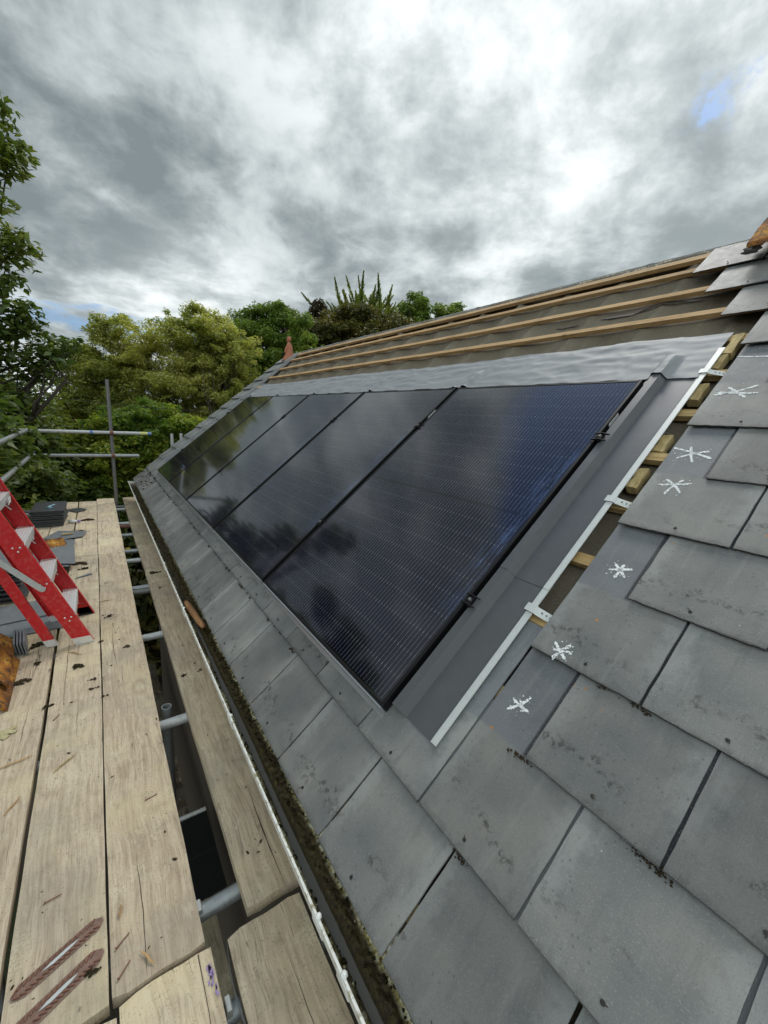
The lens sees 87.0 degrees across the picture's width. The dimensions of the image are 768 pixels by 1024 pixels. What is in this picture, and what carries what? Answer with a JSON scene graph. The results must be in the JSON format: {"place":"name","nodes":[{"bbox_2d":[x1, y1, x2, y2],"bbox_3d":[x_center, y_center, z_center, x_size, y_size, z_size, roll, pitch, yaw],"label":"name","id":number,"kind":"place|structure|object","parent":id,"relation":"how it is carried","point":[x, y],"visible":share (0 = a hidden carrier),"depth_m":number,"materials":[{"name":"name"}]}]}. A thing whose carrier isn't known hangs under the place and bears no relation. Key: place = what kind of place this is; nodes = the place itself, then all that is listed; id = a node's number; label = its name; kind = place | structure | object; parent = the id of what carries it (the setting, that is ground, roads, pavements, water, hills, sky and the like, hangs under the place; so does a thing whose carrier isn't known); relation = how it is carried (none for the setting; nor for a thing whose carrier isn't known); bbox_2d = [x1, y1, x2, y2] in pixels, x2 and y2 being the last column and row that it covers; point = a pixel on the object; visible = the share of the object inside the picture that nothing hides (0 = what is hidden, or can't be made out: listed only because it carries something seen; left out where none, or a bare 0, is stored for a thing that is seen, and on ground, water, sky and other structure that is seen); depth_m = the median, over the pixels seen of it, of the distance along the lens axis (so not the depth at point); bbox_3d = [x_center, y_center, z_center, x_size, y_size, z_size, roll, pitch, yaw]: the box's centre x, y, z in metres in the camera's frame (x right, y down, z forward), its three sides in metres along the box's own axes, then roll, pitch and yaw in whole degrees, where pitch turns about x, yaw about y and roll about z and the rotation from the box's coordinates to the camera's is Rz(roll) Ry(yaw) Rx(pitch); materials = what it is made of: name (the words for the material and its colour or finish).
{"place":"outdoors","nodes":[
{"label":"outdoors","id":0,"kind":"place"},
{"bbox_2d":[0,569,162,1023],"bbox_3d":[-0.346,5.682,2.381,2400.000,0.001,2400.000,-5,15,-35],"label":"ground","id":1,"kind":"structure","parent":0,"point":[114,1013],"depth_m":5.23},
{"bbox_2d":[0,90,135,590],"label":"oak tree","id":2,"kind":"object","parent":1,"relation":"on","point":[39,476],"visible":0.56,"depth_m":6.57,"materials":[{"name":"green plant"}]},
{"bbox_2d":[33,311,171,547],"bbox_3d":[-8.149,-1.561,12.553,4.634,8.810,2.855,-5,15,-35],"label":"pale tree","id":3,"kind":"object","parent":1,"relation":"on","point":[92,369],"visible":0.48,"depth_m":11.43,"materials":[{"name":"green plant"}]},
{"bbox_2d":[46,542,161,710],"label":"undergrowth","id":4,"kind":"object","parent":1,"relation":"on","point":[148,619],"depth_m":8.95,"materials":[{"name":"green plant"}]},
{"bbox_2d":[105,379,120,529],"bbox_3d":[-4.304,1.174,6.673,0.055,6.435,0.048,-5,15,-35],"label":"scaffold pole","id":5,"kind":"object","parent":1,"relation":"on","point":[111,440],"visible":0.34,"depth_m":6.17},
{"bbox_2d":[24,505,124,512],"bbox_3d":[-4.509,-0.048,6.110,1.450,0.048,0.049,-5,15,-36],"label":"scaffold tube","id":6,"kind":"object","parent":5,"relation":"attached to","point":[118,506],"depth_m":6.33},
{"bbox_2d":[47,502,77,539],"bbox_3d":[-4.004,0.171,5.058,0.225,0.044,2.848,-5,15,-35],"label":"scaffold board","id":7,"kind":"object","parent":6,"relation":"on","point":[66,526],"visible":0.28,"depth_m":5.10,"materials":[{"name":"brown wood"}]},
{"bbox_2d":[98,548,138,556],"bbox_3d":[-3.138,0.464,4.195,1.450,0.048,0.049,-5,15,-36],"label":"scaffold tube","id":8,"kind":"object","parent":7,"relation":"attached to","point":[128,551],"depth_m":4.43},
{"bbox_2d":[123,497,153,548],"bbox_3d":[-3.450,0.075,5.666,0.229,0.044,2.889,-5,15,-35],"label":"scaffold board","id":9,"kind":"object","parent":8,"relation":"on","point":[141,535],"visible":0.69,"depth_m":5.28,"materials":[{"name":"brown wood"}]},
{"bbox_2d":[74,501,97,556],"bbox_3d":[-3.813,0.154,5.192,0.219,0.042,2.843,-5,15,-35],"label":"scaffold board","id":10,"kind":"object","parent":6,"relation":"on","point":[86,544],"visible":0.82,"depth_m":4.86,"materials":[{"name":"brown wood"}]},
{"bbox_2d":[97,498,124,555],"bbox_3d":[-3.679,0.119,5.392,0.231,0.043,3.024,-5,15,-35],"label":"scaffold board","id":11,"kind":"object","parent":6,"relation":"on","point":[110,539],"visible":0.97,"depth_m":4.99,"materials":[{"name":"brown wood"}]},
{"bbox_2d":[14,428,150,434],"bbox_3d":[-4.364,-1.175,5.939,1.650,0.049,0.049,-5,15,-34],"label":"guard rail","id":12,"kind":"object","parent":5,"relation":"attached to","point":[89,432],"visible":0.93,"depth_m":5.94,"materials":[{"name":"grey metal"}]},
{"bbox_2d":[50,395,208,640],"bbox_3d":[-5.610,0.344,10.220,6.143,6.379,3.422,-5,15,-35],"label":"beech tree","id":13,"kind":"object","parent":1,"relation":"on","point":[164,424],"visible":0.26,"depth_m":9.12,"materials":[{"name":"green plant"}]},
{"bbox_2d":[161,703,176,806],"bbox_3d":[-1.289,3.236,2.606,0.048,4.550,0.048,-5,15,-35],"label":"scaffold pole","id":14,"kind":"object","parent":1,"relation":"on","point":[166,712],"visible":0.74,"depth_m":2.15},
{"bbox_2d":[36,713,188,773],"bbox_3d":[-1.429,1.102,1.808,1.450,0.048,0.049,-5,15,-36],"label":"scaffold tube","id":15,"kind":"object","parent":14,"relation":"attached to","point":[172,722],"depth_m":2.04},
{"bbox_2d":[1,555,109,1023],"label":"scaffold board","id":16,"kind":"object","parent":15,"relation":"on","point":[53,959],"visible":0.9,"depth_m":1.34,"materials":[{"name":"brown wood"}]},
{"bbox_2d":[0,601,46,624],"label":"loose slate","id":17,"kind":"object","parent":16,"relation":"on","point":[10,614],"depth_m":2.84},
{"bbox_2d":[0,616,62,637],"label":"loose slate","id":18,"kind":"object","parent":16,"relation":"on","point":[6,630],"visible":0.33,"depth_m":2.70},
{"bbox_2d":[0,478,94,647],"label":"step ladder","id":19,"kind":"object","parent":16,"relation":"on","point":[67,606],"visible":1,"depth_m":2.48,"materials":[{"name":"metal"}]},
{"bbox_2d":[98,552,204,1008],"bbox_3d":[-1.713,0.854,2.646,0.227,0.043,3.886,-5,15,-35],"label":"scaffold board","id":20,"kind":"object","parent":15,"relation":"on","point":[151,890],"visible":1,"depth_m":1.49,"materials":[{"name":"brown wood"}]},
{"bbox_2d":[137,544,299,916],"bbox_3d":[-1.476,0.809,2.919,0.231,0.042,4.032,-5,15,-35],"label":"scaffold board","id":21,"kind":"object","parent":15,"relation":"on","point":[247,824],"visible":0.73,"depth_m":1.73,"materials":[{"name":"brown wood"}]},
{"bbox_2d":[53,631,163,661],"bbox_3d":[-1.972,0.899,2.567,1.450,0.048,0.049,-5,15,-36],"label":"scaffold tube","id":22,"kind":"object","parent":21,"relation":"attached to","point":[152,636],"depth_m":2.80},
{"bbox_2d":[0,567,67,994],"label":"scaffold board","id":23,"kind":"object","parent":22,"relation":"on","point":[28,701],"visible":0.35,"depth_m":1.71,"materials":[{"name":"brown wood"}]},
{"bbox_2d":[0,656,19,711],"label":"ridge tile","id":24,"kind":"object","parent":23,"relation":"on","point":[5,695],"visible":0.6,"depth_m":2.08,"materials":[{"name":"ceramic"}]},
{"bbox_2d":[0,633,13,687],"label":"ridge tile","id":25,"kind":"object","parent":24,"relation":"on","point":[6,651],"visible":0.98,"depth_m":2.24,"materials":[{"name":"ceramic"}]},
{"bbox_2d":[0,882,241,1023],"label":"scaffold tube","id":26,"kind":"object","parent":23,"relation":"attached to","point":[218,902],"depth_m":1.30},
{"bbox_2d":[201,897,241,1023],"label":"scaffold board","id":27,"kind":"object","parent":14,"relation":"attached to","point":[212,934],"visible":0.23,"depth_m":2.67,"materials":[{"name":"brown wood"}]},
{"bbox_2d":[92,300,267,461],"bbox_3d":[-6.035,-1.730,12.955,5.353,9.221,3.276,-2,14,-25],"label":"yellow tree","id":28,"kind":"object","parent":1,"relation":"on","point":[204,362],"visible":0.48,"depth_m":11.84,"materials":[{"name":"green plant"}]},
{"bbox_2d":[180,810,215,860],"bbox_3d":[-1.742,2.756,3.333,0.600,0.012,0.375,-5,15,-35],"label":"black sheet","id":29,"kind":"object","parent":1,"relation":"on","point":[198,836],"visible":0.45,"depth_m":3.43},
{"bbox_2d":[188,847,226,901],"bbox_3d":[-1.536,2.836,3.046,0.600,0.012,0.340,-5,15,-35],"label":"black sheet","id":30,"kind":"object","parent":1,"relation":"on","point":[207,875],"visible":0.45,"depth_m":3.14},
{"bbox_2d":[226,299,324,383],"bbox_3d":[-4.445,-3.108,16.829,5.818,10.552,3.466,-2,14,-24],"label":"ash tree","id":31,"kind":"object","parent":1,"relation":"on","point":[267,322],"visible":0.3,"depth_m":15.17,"materials":[{"name":"green plant"}]},
{"bbox_2d":[284,300,417,347],"bbox_3d":[-1.444,-4.243,20.199,7.179,11.617,4.804,-5,15,-35],"label":"holm oak","id":32,"kind":"object","parent":1,"relation":"on","point":[352,321],"visible":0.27,"depth_m":18.22,"materials":[{"name":"green plant"}]},
{"bbox_2d":[301,270,404,319],"bbox_3d":[-0.972,-6.675,25.554,9.620,14.124,7.123,-5,15,-35],"label":"conifer tree","id":33,"kind":"object","parent":1,"relation":"on","point":[373,299],"visible":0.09,"depth_m":22.49,"materials":[{"name":"green plant"}]},
{"bbox_2d":[159,270,673,1023],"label":"house","id":34,"kind":"structure","parent":1,"relation":"on","point":[233,918],"depth_m":4.28,"materials":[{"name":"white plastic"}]},
{"bbox_2d":[135,353,297,481],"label":"verge trim","id":35,"kind":"structure","parent":34,"relation":"attached to","point":[267,377],"depth_m":6.79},
{"bbox_2d":[128,481,412,1023],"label":"gutter","id":36,"kind":"object","parent":34,"relation":"attached to","point":[373,1005],"visible":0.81,"depth_m":1.20,"materials":[{"name":"white plastic"}]},
{"bbox_2d":[130,484,409,1023],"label":"gutter moss","id":37,"kind":"object","parent":36,"relation":"in","point":[344,961],"visible":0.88,"depth_m":1.39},
{"bbox_2d":[261,379,646,396],"bbox_3d":[-1.026,-0.591,3.858,1.788,0.007,5.812,-46,34,-17],"label":"mounting tray","id":38,"kind":"object","parent":34,"relation":"attached to","point":[490,386],"visible":0.14,"depth_m":2.75,"materials":[{"name":"black plastic"}]},
{"bbox_2d":[157,396,272,484],"bbox_3d":[-2.381,-1.059,5.643,1.748,0.043,1.124,-46,34,-17],"label":"solar panel","id":39,"kind":"object","parent":38,"relation":"on","point":[192,451],"visible":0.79,"depth_m":5.57,"materials":[{"name":"black glass"}]},
{"bbox_2d":[169,394,308,503],"bbox_3d":[-1.725,-0.814,4.726,1.748,0.043,1.124,-46,34,-17],"label":"solar panel","id":40,"kind":"object","parent":38,"relation":"on","point":[206,466],"visible":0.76,"depth_m":4.64,"materials":[{"name":"black glass"}]},
{"bbox_2d":[186,392,363,532],"bbox_3d":[-1.068,-0.569,3.809,1.748,0.043,1.124,-46,34,-17],"label":"solar panel","id":41,"kind":"object","parent":38,"relation":"on","point":[219,497],"visible":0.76,"depth_m":3.70,"materials":[{"name":"black glass"}]},
{"bbox_2d":[213,388,455,587],"bbox_3d":[-0.412,-0.323,2.892,1.748,0.043,1.125,-46,34,-17],"label":"solar panel","id":42,"kind":"object","parent":38,"relation":"on","point":[266,529],"visible":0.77,"depth_m":2.75,"materials":[{"name":"black glass"}]},
{"bbox_2d":[263,380,642,717],"bbox_3d":[0.245,-0.078,1.974,1.748,0.043,1.125,-46,34,-17],"label":"solar panel","id":43,"kind":"object","parent":38,"relation":"on","point":[394,558],"visible":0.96,"depth_m":1.78,"materials":[{"name":"black glass"}]},
{"bbox_2d":[247,332,733,396],"bbox_3d":[-0.361,-1.329,4.171,0.321,0.238,6.198,-5,15,-35],"label":"flexible flashing","id":44,"kind":"object","parent":38,"relation":"on","point":[683,357],"visible":1,"depth_m":2.33,"materials":[{"name":"metal"}]},
{"bbox_2d":[263,263,765,1023],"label":"roofing felt","id":45,"kind":"object","parent":34,"relation":"attached to","point":[571,575],"visible":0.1,"depth_m":2.56,"materials":[{"name":"fabric"}]},
{"bbox_2d":[268,358,392,379],"bbox_3d":[-0.950,-1.921,5.543,0.053,0.025,3.637,-46,34,-17],"label":"roof batten","id":46,"kind":"object","parent":45,"relation":"on","point":[378,362],"visible":0.99,"depth_m":4.99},
{"bbox_2d":[279,347,389,370],"bbox_3d":[-0.876,-2.140,5.757,0.054,0.025,3.287,-46,34,-17],"label":"roof batten","id":47,"kind":"object","parent":45,"relation":"on","point":[343,357],"visible":0.99,"depth_m":5.33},
{"bbox_2d":[296,320,435,356],"bbox_3d":[-0.495,-2.397,5.741,0.054,0.025,3.637,-46,34,-17],"label":"roof batten","id":48,"kind":"object","parent":45,"relation":"on","point":[380,335],"visible":0.99,"depth_m":5.20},
{"bbox_2d":[298,239,749,356],"bbox_3d":[0.487,-2.071,4.440,0.131,0.057,7.220,-46,34,-17],"label":"ridge board","id":49,"kind":"object","parent":48,"relation":"on","point":[684,257],"visible":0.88,"depth_m":3.22,"materials":[{"name":"brown wood"}]},
{"bbox_2d":[290,324,447,361],"bbox_3d":[-0.503,-2.247,5.555,0.054,0.025,3.987,-46,34,-17],"label":"roof batten","id":50,"kind":"object","parent":45,"relation":"on","point":[434,329],"visible":0.99,"depth_m":4.90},
{"bbox_2d":[388,286,743,350],"bbox_3d":[1.653,-1.195,2.224,0.053,0.025,5.600,-46,34,-17],"label":"roof batten","id":51,"kind":"object","parent":45,"relation":"on","point":[694,292],"visible":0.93,"depth_m":2.69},
{"bbox_2d":[433,253,710,324],"bbox_3d":[2.034,-1.452,2.208,0.054,0.025,5.250,-46,34,-17],"label":"roof batten","id":52,"kind":"object","parent":45,"relation":"on","point":[666,267],"visible":0.91,"depth_m":2.95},
{"bbox_2d":[391,307,766,361],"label":"roof batten","id":53,"kind":"object","parent":45,"relation":"on","point":[688,317],"visible":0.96,"depth_m":2.46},
{"bbox_2d":[446,266,727,328],"bbox_3d":[2.026,-1.303,2.022,0.054,0.025,4.900,-46,34,-17],"label":"roof batten","id":54,"kind":"object","parent":45,"relation":"on","point":[652,281],"visible":0.88,"depth_m":2.81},
{"bbox_2d":[625,468,650,494],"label":"timber block","id":55,"kind":"structure","parent":45,"relation":"on","point":[638,481],"depth_m":1.47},
{"bbox_2d":[687,383,709,406],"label":"timber block","id":56,"kind":"structure","parent":45,"relation":"on","point":[699,394],"depth_m":1.62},
{"label":"roof batten","id":57,"kind":"object","parent":45,"relation":"on","visible":0},
{"bbox_2d":[138,477,153,490],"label":"roof slate","id":58,"kind":"object","parent":57,"relation":"on","point":[144,484],"visible":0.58,"depth_m":5.74,"materials":[{"name":"grey stone"}]},
{"bbox_2d":[135,468,672,887],"bbox_3d":[-1.765,0.003,3.600,0.570,0.545,7.454,-6,16,-38],"label":"roof moss","id":59,"kind":"object","parent":58,"relation":"on","point":[636,853],"visible":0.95,"depth_m":0.97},
{"bbox_2d":[165,520,193,548],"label":"roof slate","id":60,"kind":"object","parent":57,"relation":"on","point":[174,538],"visible":0.6,"depth_m":3.50,"materials":[{"name":"grey stone"}]},
{"bbox_2d":[170,528,202,560],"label":"roof slate","id":61,"kind":"object","parent":57,"relation":"on","point":[183,546],"visible":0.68,"depth_m":3.26,"materials":[{"name":"grey stone"}]},
{"bbox_2d":[175,538,211,574],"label":"roof slate","id":62,"kind":"object","parent":57,"relation":"on","point":[192,556],"visible":0.56,"depth_m":3.01,"materials":[{"name":"grey stone"}]},
{"bbox_2d":[182,549,221,590],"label":"roof slate","id":63,"kind":"object","parent":57,"relation":"on","point":[202,569],"visible":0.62,"depth_m":2.76,"materials":[{"name":"grey stone"}]},
{"bbox_2d":[191,563,235,609],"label":"roof slate","id":64,"kind":"object","parent":57,"relation":"on","point":[206,591],"visible":0.53,"depth_m":2.51,"materials":[{"name":"grey stone"}]},
{"bbox_2d":[201,579,251,634],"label":"roof slate","id":65,"kind":"object","parent":57,"relation":"on","point":[225,606],"visible":0.57,"depth_m":2.26,"materials":[{"name":"grey stone"}]},
{"bbox_2d":[214,599,271,665],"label":"roof slate","id":66,"kind":"object","parent":57,"relation":"on","point":[242,630],"visible":0.62,"depth_m":2.02,"materials":[{"name":"grey stone"}]},
{"bbox_2d":[245,580,273,610],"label":"roof slate","id":67,"kind":"object","parent":66,"relation":"on","point":[260,596],"visible":0.27,"depth_m":2.17,"materials":[{"name":"grey stone"}]},
{"bbox_2d":[230,623,297,704],"bbox_3d":[-0.425,0.539,1.832,0.602,0.032,0.306,-46,34,-17],"label":"roof slate","id":68,"kind":"object","parent":57,"relation":"on","point":[262,661],"visible":0.57,"depth_m":1.77,"materials":[{"name":"grey stone"}]},
{"bbox_2d":[263,601,297,638],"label":"roof slate","id":69,"kind":"object","parent":68,"relation":"on","point":[284,624],"visible":0.27,"depth_m":1.92,"materials":[{"name":"grey stone"}]},
{"bbox_2d":[250,655,332,758],"bbox_3d":[-0.248,0.605,1.586,0.602,0.032,0.306,-46,34,-17],"label":"roof slate","id":70,"kind":"object","parent":57,"relation":"on","point":[290,702],"visible":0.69,"depth_m":1.52,"materials":[{"name":"grey stone"}]},
{"bbox_2d":[286,627,329,675],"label":"roof slate","id":71,"kind":"object","parent":70,"relation":"on","point":[311,655],"visible":0.27,"depth_m":1.67,"materials":[{"name":"grey stone"}]},
{"bbox_2d":[278,699,381,835],"bbox_3d":[-0.071,0.672,1.339,0.602,0.030,0.306,-46,34,-17],"label":"roof slate","id":72,"kind":"object","parent":57,"relation":"on","point":[329,759],"visible":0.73,"depth_m":1.27,"materials":[{"name":"grey stone"}]},
{"bbox_2d":[316,661,372,725],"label":"roof slate","id":73,"kind":"object","parent":72,"relation":"on","point":[356,707],"visible":0.26,"depth_m":1.43,"materials":[{"name":"grey stone"}]},
{"bbox_2d":[318,698,494,956],"bbox_3d":[0.105,0.738,1.092,0.603,0.031,0.306,-46,34,-17],"label":"roof slate","id":74,"kind":"object","parent":57,"relation":"on","point":[384,841],"visible":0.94,"depth_m":1.02,"materials":[{"name":"grey stone"}]},
{"bbox_2d":[358,620,542,802],"bbox_3d":[0.202,0.528,1.275,0.603,0.030,0.303,-46,34,-17],"label":"roof slate","id":75,"kind":"object","parent":74,"relation":"on","point":[414,757],"visible":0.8,"depth_m":1.19,"materials":[{"name":"grey stone"}]},
{"bbox_2d":[392,567,551,745],"bbox_3d":[0.280,0.418,1.306,0.610,0.033,0.215,-46,34,-17],"label":"side flashing","id":76,"kind":"object","parent":75,"relation":"on","point":[435,695],"visible":0.97,"depth_m":1.29,"materials":[{"name":"grey metal"}]},
{"bbox_2d":[500,347,725,589],"bbox_3d":[0.919,-0.252,1.584,1.367,0.034,0.215,-46,34,-17],"label":"side flashing","id":77,"kind":"object","parent":76,"relation":"on","point":[549,545],"visible":0.93,"depth_m":1.52,"materials":[{"name":"grey metal"}]},
{"bbox_2d":[382,806,583,1023],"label":"roof slate","id":78,"kind":"object","parent":57,"relation":"on","point":[463,949],"visible":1,"depth_m":0.81,"materials":[{"name":"grey stone"}]},
{"bbox_2d":[419,648,581,919],"bbox_3d":[0.378,0.592,1.029,0.601,0.031,0.303,-46,34,-17],"label":"roof slate","id":79,"kind":"object","parent":78,"relation":"on","point":[501,816],"visible":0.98,"depth_m":1.00,"materials":[{"name":"grey stone"}]},
{"bbox_2d":[531,524,687,705],"bbox_3d":[0.722,0.230,1.180,0.607,0.034,0.303,-46,34,-17],"label":"roof slate","id":80,"kind":"object","parent":79,"relation":"on","point":[601,628],"visible":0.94,"depth_m":1.15,"materials":[{"name":"grey stone"}]},
{"bbox_2d":[618,426,766,548],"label":"roof slate","id":81,"kind":"object","parent":80,"relation":"on","point":[680,495],"visible":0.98,"depth_m":1.31,"materials":[{"name":"grey stone"}]},
{"bbox_2d":[687,342,767,428],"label":"roof slate","id":82,"kind":"object","parent":81,"relation":"on","point":[737,397],"visible":0.94,"depth_m":1.50,"materials":[{"name":"grey stone"}]},
{"bbox_2d":[706,428,767,486],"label":"roof slate","id":83,"kind":"object","parent":81,"relation":"on","point":[743,458],"visible":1,"depth_m":1.30,"materials":[{"name":"grey stone"}]},
{"bbox_2d":[575,955,767,1023],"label":"roof slate","id":84,"kind":"object","parent":57,"relation":"on","point":[584,1017],"visible":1,"depth_m":0.65,"materials":[{"name":"grey stone"}]},
{"bbox_2d":[517,750,763,1023],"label":"roof slate","id":85,"kind":"object","parent":84,"relation":"on","point":[614,929],"visible":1,"depth_m":0.73,"materials":[{"name":"grey stone"}]},
{"bbox_2d":[526,622,716,867],"bbox_3d":[0.639,0.444,0.982,0.602,0.033,0.303,-46,34,-17],"label":"roof slate","id":86,"kind":"object","parent":85,"relation":"on","point":[625,770],"visible":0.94,"depth_m":0.91,"materials":[{"name":"grey stone"}]},
{"bbox_2d":[642,623,767,777],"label":"roof slate","id":87,"kind":"object","parent":86,"relation":"on","point":[709,687],"visible":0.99,"depth_m":0.92,"materials":[{"name":"grey stone"}]},
{"bbox_2d":[628,487,767,650],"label":"roof slate","id":88,"kind":"object","parent":87,"relation":"on","point":[722,591],"visible":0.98,"depth_m":1.08,"materials":[{"name":"grey stone"}]},
{"bbox_2d":[733,489,767,557],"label":"roof slate","id":89,"kind":"object","parent":88,"relation":"on","point":[752,538],"visible":1,"depth_m":1.12,"materials":[{"name":"grey stone"}]},
{"label":"roof batten","id":90,"kind":"object","parent":45,"relation":"on","visible":0},
{"bbox_2d":[746,965,767,1023],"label":"roof slate","id":91,"kind":"object","parent":90,"relation":"on","point":[758,1013],"visible":1,"depth_m":0.62,"materials":[{"name":"grey stone"}]},
{"bbox_2d":[662,752,767,956],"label":"roof slate","id":92,"kind":"object","parent":91,"relation":"on","point":[717,863],"visible":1,"depth_m":0.75,"materials":[{"name":"grey stone"}]},
{"bbox_2d":[396,290,466,321],"bbox_3d":[2.469,-5.072,22.504,5.023,12.762,2.511,-5,15,-35],"label":"shrubby tree","id":93,"kind":"object","parent":1,"relation":"on","point":[420,309],"visible":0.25,"depth_m":20.14,"materials":[{"name":"green plant"}]},
{"bbox_2d":[148,663,188,816],"bbox_3d":[-2.847,2.699,4.858,0.494,0.035,3.155,-5,15,-35],"label":"scaffold board","id":94,"kind":"object","parent":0,"point":[182,808],"visible":0.14,"depth_m":4.56,"materials":[{"name":"brown wood"}]},
{"bbox_2d":[223,934,327,1023],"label":"scaffold tube","id":95,"kind":"object","parent":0,"point":[236,1018],"depth_m":1.07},
{"bbox_2d":[119,947,226,1023],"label":"scaffold board","id":96,"kind":"object","parent":95,"relation":"on","point":[187,992],"visible":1,"depth_m":1.06,"materials":[{"name":"brown wood"}]},
{"bbox_2d":[227,892,353,1023],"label":"scaffold board","id":97,"kind":"object","parent":95,"relation":"on","point":[283,972],"visible":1,"depth_m":1.12,"materials":[{"name":"brown wood"}]},
{"bbox_2d":[0,0,767,407],"label":"sky","id":98,"kind":"structure","parent":0,"point":[223,155],"materials":[{"name":"grey"}]},
{"label":"roof slate","id":99,"kind":"object","parent":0,"visible":0},
{"bbox_2d":[740,309,767,344],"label":"roof slate","id":100,"kind":"object","parent":99,"relation":"on","point":[758,333],"visible":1,"depth_m":1.67,"materials":[{"name":"grey stone"}]},
{"bbox_2d":[720,282,767,315],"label":"roof slate","id":101,"kind":"object","parent":100,"relation":"on","point":[751,298],"visible":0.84,"depth_m":1.85,"materials":[{"name":"grey stone"}]},
{"bbox_2d":[705,253,767,292],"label":"roof slate","id":102,"kind":"object","parent":101,"relation":"on","point":[744,274],"visible":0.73,"depth_m":2.03,"materials":[{"name":"grey stone"}]},
{"bbox_2d":[692,240,767,273],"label":"roof slate","id":103,"kind":"object","parent":102,"relation":"on","point":[724,256],"visible":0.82,"depth_m":2.21,"materials":[{"name":"grey stone"}]},
{"label":"leaning slate","id":104,"kind":"object","parent":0,"visible":0},
{"bbox_2d":[36,548,74,563],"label":"leaning slate","id":105,"kind":"object","parent":104,"relation":"on","point":[65,555],"visible":0.57,"depth_m":3.84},
{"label":"roof slate","id":106,"kind":"object","parent":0,"visible":0},
{"bbox_2d":[740,217,767,254],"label":"ridge tile","id":107,"kind":"object","parent":106,"relation":"on","point":[758,239],"visible":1,"depth_m":2.00,"materials":[{"name":"ceramic"}]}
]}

